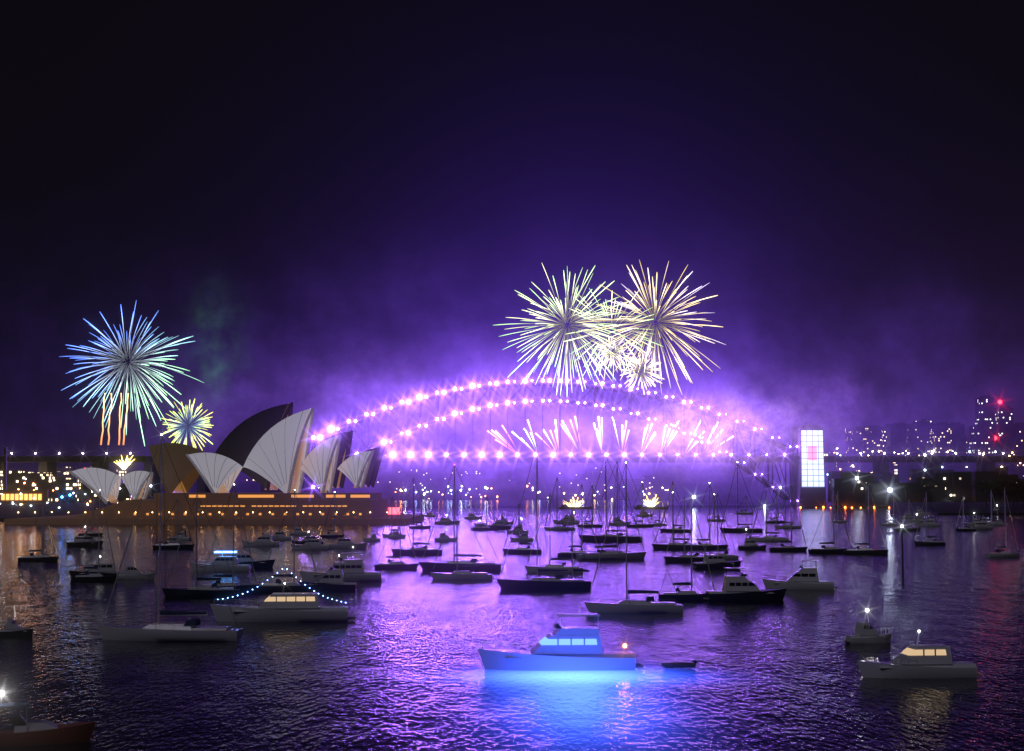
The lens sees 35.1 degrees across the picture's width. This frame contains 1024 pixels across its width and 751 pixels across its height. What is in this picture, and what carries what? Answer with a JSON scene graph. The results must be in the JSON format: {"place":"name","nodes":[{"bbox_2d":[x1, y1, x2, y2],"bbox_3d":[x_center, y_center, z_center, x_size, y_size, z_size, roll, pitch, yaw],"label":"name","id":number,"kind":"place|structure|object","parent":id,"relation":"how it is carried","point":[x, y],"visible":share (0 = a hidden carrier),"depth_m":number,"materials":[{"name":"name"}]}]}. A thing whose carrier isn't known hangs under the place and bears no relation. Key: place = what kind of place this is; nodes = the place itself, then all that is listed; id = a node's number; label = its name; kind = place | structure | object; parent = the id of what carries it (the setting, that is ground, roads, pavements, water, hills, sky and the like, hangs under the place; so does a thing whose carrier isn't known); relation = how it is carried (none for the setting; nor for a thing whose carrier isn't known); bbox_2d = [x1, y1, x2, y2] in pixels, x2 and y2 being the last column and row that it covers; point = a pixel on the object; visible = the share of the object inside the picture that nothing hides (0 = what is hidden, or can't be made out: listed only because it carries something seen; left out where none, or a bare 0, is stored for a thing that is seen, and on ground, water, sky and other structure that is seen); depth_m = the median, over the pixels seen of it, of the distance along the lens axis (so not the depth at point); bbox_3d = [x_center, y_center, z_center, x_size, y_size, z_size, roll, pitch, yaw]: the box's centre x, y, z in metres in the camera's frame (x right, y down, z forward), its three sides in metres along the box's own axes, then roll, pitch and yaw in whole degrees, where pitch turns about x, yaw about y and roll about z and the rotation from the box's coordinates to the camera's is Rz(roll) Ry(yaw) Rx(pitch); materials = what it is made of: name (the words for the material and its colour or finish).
{"place":"outdoors","nodes":[
{"label":"outdoors","id":0,"kind":"place"},
{"bbox_2d":[4,402,424,524],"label":"opera house","id":1,"kind":"structure","parent":0,"point":[268,449],"depth_m":967.65,"materials":[{"name":"white tile"}]},
{"bbox_2d":[388,507,399,513],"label":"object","id":2,"kind":"object","parent":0,"point":[394,509],"visible":0.14,"depth_m":1093.31,"materials":[{"name":"pink"}]},
{"bbox_2d":[59,260,733,506],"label":"fireworks","id":3,"kind":"object","parent":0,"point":[187,415],"visible":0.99,"depth_m":1750.82,"materials":[{"name":"white"}]},
{"bbox_2d":[0,400,1012,695],"bbox_3d":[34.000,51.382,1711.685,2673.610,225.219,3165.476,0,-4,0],"label":"red lights","id":4,"kind":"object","parent":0,"point":[526,486],"visible":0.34,"depth_m":1737.23},
{"bbox_2d":[0,500,1023,750],"bbox_3d":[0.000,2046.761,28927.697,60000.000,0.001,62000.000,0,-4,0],"label":"water","id":5,"kind":"structure","parent":0,"point":[396,664],"depth_m":208.87,"materials":[{"name":"purple liquid"}]},
{"bbox_2d":[0,608,33,636],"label":"launch","id":6,"kind":"object","parent":5,"relation":"on","point":[13,628],"visible":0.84,"depth_m":220.49,"materials":[{"name":"grey"}]},
{"bbox_2d":[18,507,59,560],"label":"sloop","id":7,"kind":"object","parent":5,"relation":"on","point":[33,557],"visible":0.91,"depth_m":450.52,"materials":[{"name":"grey"}]},
{"bbox_2d":[0,696,95,746],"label":"motorboat","id":8,"kind":"object","parent":5,"relation":"in","point":[24,732],"visible":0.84,"depth_m":126.78,"materials":[{"name":"brown"}]},
{"bbox_2d":[66,532,102,545],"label":"boat","id":9,"kind":"object","parent":5,"relation":"on","point":[80,541],"visible":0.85,"depth_m":566.95,"materials":[{"name":"grey"}]},
{"bbox_2d":[79,496,102,535],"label":"sloop","id":10,"kind":"object","parent":5,"relation":"on","point":[92,533],"visible":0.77,"depth_m":694.21,"materials":[{"name":"grey"}]},
{"bbox_2d":[72,491,116,580],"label":"sloop","id":11,"kind":"object","parent":5,"relation":"on","point":[88,576],"visible":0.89,"depth_m":353.85,"materials":[{"name":"grey"}]},
{"bbox_2d":[69,561,124,578],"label":"boat","id":12,"kind":"object","parent":5,"relation":"on","point":[106,569],"visible":0.59,"depth_m":363.23,"materials":[{"name":"grey"}]},
{"bbox_2d":[116,559,155,578],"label":"cruiser","id":13,"kind":"object","parent":5,"relation":"on","point":[132,572],"visible":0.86,"depth_m":360.05,"materials":[{"name":"white"}]},
{"bbox_2d":[96,436,242,640],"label":"sloop","id":14,"kind":"object","parent":5,"relation":"on","point":[190,630],"visible":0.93,"depth_m":213.89,"materials":[{"name":"white"}]},
{"bbox_2d":[152,499,194,548],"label":"sloop","id":15,"kind":"object","parent":5,"relation":"on","point":[167,545],"visible":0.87,"depth_m":543.51,"materials":[{"name":"grey"}]},
{"bbox_2d":[169,524,190,539],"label":"cruiser","id":16,"kind":"object","parent":5,"relation":"on","point":[184,537],"visible":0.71,"depth_m":635.90,"materials":[{"name":"white"}]},
{"bbox_2d":[162,495,239,596],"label":"sloop","id":17,"kind":"object","parent":5,"relation":"on","point":[201,591],"visible":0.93,"depth_m":302.61,"materials":[{"name":"grey"}]},
{"bbox_2d":[191,551,254,570],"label":"motorboat","id":18,"kind":"object","parent":5,"relation":"in","point":[219,563],"visible":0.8,"depth_m":394.70,"materials":[{"name":"white"}]},
{"bbox_2d":[199,485,258,590],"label":"sloop","id":19,"kind":"object","parent":5,"relation":"in","point":[240,587],"visible":0.73,"depth_m":318.02,"materials":[{"name":"grey"}]},
{"bbox_2d":[229,553,274,567],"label":"boat","id":20,"kind":"object","parent":5,"relation":"on","point":[244,558],"visible":0.59,"depth_m":411.66,"materials":[{"name":"grey"}]},
{"bbox_2d":[242,529,280,545],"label":"cruiser","id":21,"kind":"object","parent":5,"relation":"on","point":[264,539],"visible":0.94,"depth_m":568.48,"materials":[{"name":"white"}]},
{"bbox_2d":[272,532,291,539],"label":"boat","id":22,"kind":"object","parent":5,"relation":"on","point":[281,536],"visible":0.69,"depth_m":636.82,"materials":[{"name":"white"}]},
{"bbox_2d":[210,584,355,621],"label":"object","id":23,"kind":"object","parent":5,"relation":"on","point":[291,607],"visible":0.92,"depth_m":244.09,"materials":[{"name":"white"}]},
{"bbox_2d":[257,491,321,591],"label":"sloop","id":24,"kind":"object","parent":5,"relation":"on","point":[293,586],"visible":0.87,"depth_m":317.29,"materials":[{"name":"grey"}]},
{"bbox_2d":[289,523,310,534],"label":"cruiser","id":25,"kind":"object","parent":5,"relation":"on","point":[298,531],"visible":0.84,"depth_m":705.17,"materials":[{"name":"white"}]},
{"bbox_2d":[291,532,322,544],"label":"boat","id":26,"kind":"object","parent":5,"relation":"on","point":[304,541],"visible":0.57,"depth_m":579.54,"materials":[{"name":"grey"}]},
{"bbox_2d":[291,535,330,548],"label":"boat","id":27,"kind":"object","parent":5,"relation":"on","point":[315,544],"visible":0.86,"depth_m":537.33,"materials":[{"name":"white"}]},
{"bbox_2d":[298,558,359,589],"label":"boat","id":28,"kind":"object","parent":5,"relation":"on","point":[333,579],"visible":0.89,"depth_m":321.90,"materials":[{"name":"grey"}]},
{"bbox_2d":[320,492,343,537],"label":"sloop","id":29,"kind":"object","parent":5,"relation":"on","point":[330,535],"visible":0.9,"depth_m":670.23,"materials":[{"name":"grey"}]},
{"bbox_2d":[299,549,385,581],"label":"cruiser","id":30,"kind":"object","parent":5,"relation":"on","point":[353,569],"visible":0.69,"depth_m":351.73,"materials":[{"name":"white"}]},
{"bbox_2d":[329,534,366,547],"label":"cruiser","id":31,"kind":"object","parent":5,"relation":"on","point":[344,543],"visible":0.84,"depth_m":549.16,"materials":[{"name":"white"}]},
{"bbox_2d":[363,530,379,540],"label":"cruiser","id":32,"kind":"object","parent":5,"relation":"on","point":[373,537],"visible":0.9,"depth_m":624.05,"materials":[{"name":"white"}]},
{"bbox_2d":[382,497,403,536],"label":"sloop","id":33,"kind":"object","parent":5,"relation":"on","point":[387,535],"visible":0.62,"depth_m":680.58,"materials":[{"name":"white"}]},
{"bbox_2d":[375,508,418,568],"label":"sloop","id":34,"kind":"object","parent":5,"relation":"on","point":[390,564],"visible":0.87,"depth_m":408.77,"materials":[{"name":"grey"}]},
{"bbox_2d":[391,478,441,553],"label":"sloop","id":35,"kind":"object","parent":5,"relation":"on","point":[419,550],"visible":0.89,"depth_m":498.65,"materials":[{"name":"grey"}]},
{"bbox_2d":[409,493,430,527],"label":"sloop","id":36,"kind":"object","parent":5,"relation":"on","point":[420,526],"visible":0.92,"depth_m":826.27,"materials":[{"name":"grey"}]},
{"bbox_2d":[435,530,455,540],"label":"cruiser","id":37,"kind":"object","parent":5,"relation":"on","point":[446,537],"visible":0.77,"depth_m":623.72,"materials":[{"name":"white"}]},
{"bbox_2d":[433,518,459,523],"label":"cruiser","id":38,"kind":"object","parent":5,"relation":"on","point":[443,520],"visible":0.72,"depth_m":926.40,"materials":[{"name":"white"}]},
{"bbox_2d":[419,465,501,570],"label":"sailboat","id":39,"kind":"object","parent":5,"relation":"on","point":[452,565],"visible":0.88,"depth_m":400.15,"materials":[{"name":"grey"}]},
{"bbox_2d":[430,490,492,578],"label":"sloop","id":40,"kind":"object","parent":5,"relation":"on","point":[470,574],"visible":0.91,"depth_m":360.06,"materials":[{"name":"white"}]},
{"bbox_2d":[472,496,497,529],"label":"sloop","id":41,"kind":"object","parent":5,"relation":"on","point":[486,527],"visible":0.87,"depth_m":791.17,"materials":[{"name":"grey"}]},
{"bbox_2d":[483,516,510,528],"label":"boat","id":42,"kind":"object","parent":5,"relation":"on","point":[500,524],"visible":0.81,"depth_m":816.26,"materials":[{"name":"grey"}]},
{"bbox_2d":[0,381,1023,506],"bbox_3d":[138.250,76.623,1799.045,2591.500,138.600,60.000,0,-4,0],"label":"arch bridge","id":43,"kind":"structure","parent":5,"relation":"on","point":[810,496],"depth_m":1784.26,"materials":[{"name":"black metal"}]},
{"bbox_2d":[312,379,797,500],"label":"bridge lights","id":44,"kind":"object","parent":43,"relation":"attached to","point":[392,454],"visible":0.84,"depth_m":1783.02},
{"bbox_2d":[801,430,823,486],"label":"illuminated bridge pylon","id":45,"kind":"object","parent":43,"relation":"on","point":[812,467],"visible":1,"depth_m":1768.39,"materials":[{"name":"white"}]},
{"bbox_2d":[506,519,529,532],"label":"boat","id":46,"kind":"object","parent":5,"relation":"on","point":[516,529],"visible":0.77,"depth_m":735.05,"materials":[{"name":"white"}]},
{"bbox_2d":[510,530,532,540],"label":"cruiser","id":47,"kind":"object","parent":5,"relation":"on","point":[523,536],"visible":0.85,"depth_m":623.74,"materials":[{"name":"white"}]},
{"bbox_2d":[502,503,541,552],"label":"sloop","id":48,"kind":"object","parent":5,"relation":"on","point":[519,549],"visible":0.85,"depth_m":506.48,"materials":[{"name":"grey"}]},
{"bbox_2d":[497,445,590,588],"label":"sailboat","id":49,"kind":"object","parent":5,"relation":"in","point":[557,581],"visible":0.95,"depth_m":326.93,"materials":[{"name":"grey"}]},
{"bbox_2d":[525,494,583,572],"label":"sloop","id":50,"kind":"object","parent":5,"relation":"on","point":[562,566],"visible":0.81,"depth_m":390.06,"materials":[{"name":"white"}]},
{"bbox_2d":[544,478,574,529],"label":"moored sloop","id":51,"kind":"object","parent":5,"relation":"on","point":[557,527],"visible":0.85,"depth_m":791.41,"materials":[{"name":"black"}]},
{"bbox_2d":[478,603,643,670],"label":"motor yacht","id":52,"kind":"object","parent":5,"relation":"in","point":[568,648],"visible":0.94,"depth_m":178.85,"materials":[{"name":"white"}]},
{"bbox_2d":[553,511,578,522],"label":"boat","id":53,"kind":"object","parent":5,"relation":"on","point":[566,518],"visible":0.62,"depth_m":947.44,"materials":[{"name":"white"}]},
{"bbox_2d":[558,484,597,556],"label":"sloop","id":54,"kind":"object","parent":5,"relation":"on","point":[566,554],"visible":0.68,"depth_m":481.39,"materials":[{"name":"grey"}]},
{"bbox_2d":[578,485,602,526],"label":"moored sloop","id":55,"kind":"object","parent":5,"relation":"on","point":[586,524],"visible":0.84,"depth_m":854.40,"materials":[{"name":"grey"}]},
{"bbox_2d":[579,456,642,540],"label":"moored sloop","id":56,"kind":"object","parent":5,"relation":"on","point":[609,537],"visible":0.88,"depth_m":623.71,"materials":[{"name":"grey"}]},
{"bbox_2d":[576,462,646,559],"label":"moored sloop","id":57,"kind":"object","parent":5,"relation":"on","point":[614,554],"visible":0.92,"depth_m":463.22,"materials":[{"name":"black"}]},
{"bbox_2d":[558,505,667,508],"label":"firework barges","id":58,"kind":"object","parent":5,"relation":"on","point":[565,507],"visible":0.89,"depth_m":1639.17,"materials":[{"name":"grey metal"}]},
{"bbox_2d":[608,515,630,524],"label":"boat","id":59,"kind":"object","parent":5,"relation":"on","point":[614,522],"visible":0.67,"depth_m":900.62,"materials":[{"name":"white"}]},
{"bbox_2d":[584,463,682,612],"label":"white sloop","id":60,"kind":"object","parent":5,"relation":"in","point":[648,604],"visible":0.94,"depth_m":262.96,"materials":[{"name":"white"}]},
{"bbox_2d":[628,483,653,526],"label":"moored sloop","id":61,"kind":"object","parent":5,"relation":"on","point":[642,524],"visible":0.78,"depth_m":854.69,"materials":[{"name":"grey"}]},
{"bbox_2d":[650,495,666,525],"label":"sloop","id":62,"kind":"object","parent":5,"relation":"on","point":[657,524],"visible":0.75,"depth_m":885.12,"materials":[{"name":"white"}]},
{"bbox_2d":[660,481,690,531],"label":"moored sloop","id":63,"kind":"object","parent":5,"relation":"on","point":[675,530],"visible":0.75,"depth_m":755.55,"materials":[{"name":"grey"}]},
{"bbox_2d":[652,493,701,548],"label":"moored sloop","id":64,"kind":"object","parent":5,"relation":"on","point":[679,545],"visible":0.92,"depth_m":540.33,"materials":[{"name":"grey"}]},
{"bbox_2d":[661,660,695,667],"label":"tender","id":65,"kind":"object","parent":5,"relation":"on","point":[680,665],"visible":1,"depth_m":180.89,"materials":[{"name":"grey"}]},
{"bbox_2d":[659,495,714,599],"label":"sloop","id":66,"kind":"object","parent":5,"relation":"on","point":[691,594],"visible":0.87,"depth_m":293.09,"materials":[{"name":"grey"}]},
{"bbox_2d":[663,497,710,561],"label":"sloop","id":67,"kind":"object","parent":5,"relation":"on","point":[696,557],"visible":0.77,"depth_m":447.25,"materials":[{"name":"grey"}]},
{"bbox_2d":[687,483,727,548],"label":"moored sloop","id":68,"kind":"object","parent":5,"relation":"on","point":[710,545],"visible":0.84,"depth_m":541.14,"materials":[{"name":"grey"}]},
{"bbox_2d":[707,495,724,520],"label":"sloop","id":69,"kind":"object","parent":5,"relation":"on","point":[714,519],"visible":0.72,"depth_m":1005.10,"materials":[{"name":"white"}]},
{"bbox_2d":[692,551,740,567],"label":"motorboat","id":70,"kind":"object","parent":5,"relation":"on","point":[716,561],"visible":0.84,"depth_m":409.84,"materials":[{"name":"grey"}]},
{"bbox_2d":[703,493,738,558],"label":"sloop","id":71,"kind":"object","parent":5,"relation":"on","point":[725,555],"visible":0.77,"depth_m":464.60,"materials":[{"name":"black"}]},
{"bbox_2d":[720,463,762,531],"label":"moored sloop","id":72,"kind":"object","parent":5,"relation":"on","point":[740,529],"visible":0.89,"depth_m":755.09,"materials":[{"name":"grey"}]},
{"bbox_2d":[703,564,786,600],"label":"boat","id":73,"kind":"object","parent":5,"relation":"on","point":[739,588],"visible":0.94,"depth_m":291.52,"materials":[{"name":"grey"}]},
{"bbox_2d":[736,496,753,513],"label":"sloop","id":74,"kind":"object","parent":5,"relation":"on","point":[746,512],"visible":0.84,"depth_m":1290.49,"materials":[{"name":"white"}]},
{"bbox_2d":[738,530,766,548],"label":"boat","id":75,"kind":"object","parent":5,"relation":"on","point":[749,543],"visible":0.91,"depth_m":539.85,"materials":[{"name":"grey"}]},
{"bbox_2d":[750,482,787,540],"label":"moored sloop","id":76,"kind":"object","parent":5,"relation":"on","point":[769,538],"visible":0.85,"depth_m":624.34,"materials":[{"name":"white"}]},
{"bbox_2d":[765,494,784,522],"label":"sloop","id":77,"kind":"object","parent":5,"relation":"on","point":[774,521],"visible":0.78,"depth_m":955.61,"materials":[{"name":"grey"}]},
{"bbox_2d":[775,497,800,527],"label":"sloop","id":78,"kind":"object","parent":5,"relation":"on","point":[793,526],"visible":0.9,"depth_m":824.87,"materials":[{"name":"white"}]},
{"bbox_2d":[769,483,807,550],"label":"moored sloop","id":79,"kind":"object","parent":5,"relation":"on","point":[788,548],"visible":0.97,"depth_m":523.78,"materials":[{"name":"grey"}]},
{"bbox_2d":[762,554,837,589],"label":"white cruiser","id":80,"kind":"object","parent":5,"relation":"on","point":[806,578],"visible":0.93,"depth_m":323.40,"materials":[{"name":"white"}]},
{"bbox_2d":[808,487,852,552],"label":"moored sloop","id":81,"kind":"object","parent":5,"relation":"on","point":[824,549],"visible":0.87,"depth_m":507.28,"materials":[{"name":"grey"}]},
{"bbox_2d":[832,491,847,522],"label":"sloop","id":82,"kind":"object","parent":5,"relation":"on","point":[839,521],"visible":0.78,"depth_m":965.99,"materials":[{"name":"white"}]},
{"bbox_2d":[843,484,888,553],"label":"moored sloop","id":83,"kind":"object","parent":5,"relation":"on","point":[859,550],"visible":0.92,"depth_m":499.19,"materials":[{"name":"grey"}]},
{"bbox_2d":[843,612,891,643],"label":"cruiser","id":84,"kind":"object","parent":5,"relation":"on","point":[866,633],"visible":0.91,"depth_m":210.22,"materials":[{"name":"white"}]},
{"bbox_2d":[882,495,903,525],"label":"sloop","id":85,"kind":"object","parent":5,"relation":"on","point":[890,523],"visible":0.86,"depth_m":888.15,"materials":[{"name":"white"}]},
{"bbox_2d":[901,527,903,582],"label":"pole","id":86,"kind":"object","parent":5,"relation":"in","point":[902,555],"visible":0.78,"depth_m":345.75,"materials":[{"name":"grey metal"}]},
{"bbox_2d":[893,500,920,530],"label":"sloop","id":87,"kind":"object","parent":5,"relation":"on","point":[909,528],"visible":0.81,"depth_m":775.29,"materials":[{"name":"grey"}]},
{"bbox_2d":[906,516,925,522],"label":"boat","id":88,"kind":"object","parent":5,"relation":"on","point":[913,520],"visible":0.66,"depth_m":967.31,"materials":[{"name":"white"}]},
{"bbox_2d":[857,634,982,677],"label":"cruiser","id":89,"kind":"object","parent":5,"relation":"on","point":[917,660],"visible":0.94,"depth_m":171.62,"materials":[{"name":"white"}]},
{"bbox_2d":[915,514,940,525],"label":"boat","id":90,"kind":"object","parent":5,"relation":"on","point":[930,522],"visible":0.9,"depth_m":867.38,"materials":[{"name":"white"}]},
{"bbox_2d":[914,492,945,544],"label":"moored sloop","id":91,"kind":"object","parent":5,"relation":"on","point":[930,542],"visible":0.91,"depth_m":579.64,"materials":[{"name":"grey"}]},
{"bbox_2d":[955,496,975,530],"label":"sloop","id":92,"kind":"object","parent":5,"relation":"on","point":[968,528],"visible":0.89,"depth_m":773.94,"materials":[{"name":"grey"}]},
{"bbox_2d":[970,518,992,529],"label":"boat","id":93,"kind":"object","parent":5,"relation":"on","point":[979,524],"visible":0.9,"depth_m":803.12,"materials":[{"name":"white"}]},
{"bbox_2d":[981,490,998,522],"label":"sloop","id":94,"kind":"object","parent":5,"relation":"on","point":[987,520],"visible":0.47,"depth_m":903.63,"materials":[{"name":"white"}]},
{"bbox_2d":[988,520,1004,525],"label":"boat","id":95,"kind":"object","parent":5,"relation":"on","point":[998,522],"visible":0.73,"depth_m":889.03,"materials":[{"name":"white"}]},
{"bbox_2d":[985,487,1019,556],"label":"moored sloop","id":96,"kind":"object","parent":5,"relation":"on","point":[999,553],"visible":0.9,"depth_m":477.48,"materials":[{"name":"white"}]},
{"bbox_2d":[0,455,1023,520],"bbox_3d":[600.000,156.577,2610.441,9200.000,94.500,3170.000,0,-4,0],"label":"shore terrain","id":97,"kind":"structure","parent":0,"point":[688,483],"depth_m":2472.86,"materials":[{"name":"black"}]},
{"bbox_2d":[0,490,48,501],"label":"lit building","id":98,"kind":"structure","parent":97,"relation":"on","point":[25,496],"depth_m":1446.27,"materials":[{"name":"yellow"}]},
{"bbox_2d":[0,396,1023,505],"bbox_3d":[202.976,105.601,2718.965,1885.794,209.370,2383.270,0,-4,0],"label":"city buildings","id":99,"kind":"structure","parent":97,"relation":"on","point":[954,481],"depth_m":3042.73,"materials":[{"name":"grey"}]},
{"bbox_2d":[975,479,1009,506],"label":"headland tree","id":100,"kind":"object","parent":97,"relation":"on","point":[993,486],"visible":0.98,"depth_m":1285.27,"materials":[{"name":"green plant"}]},
{"bbox_2d":[995,490,1016,506],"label":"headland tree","id":101,"kind":"object","parent":97,"relation":"on","point":[1000,494],"visible":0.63,"depth_m":1294.59,"materials":[{"name":"green plant"}]},
{"bbox_2d":[0,0,1023,478],"label":"sky","id":102,"kind":"structure","parent":0,"point":[340,204],"materials":[{"name":"purple"}]},
{"bbox_2d":[410,371,768,477],"bbox_3d":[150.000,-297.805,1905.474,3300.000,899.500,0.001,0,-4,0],"label":"cloud","id":103,"kind":"structure","parent":0,"point":[733,406],"depth_m":1880.54,"materials":[{"name":"purple"}]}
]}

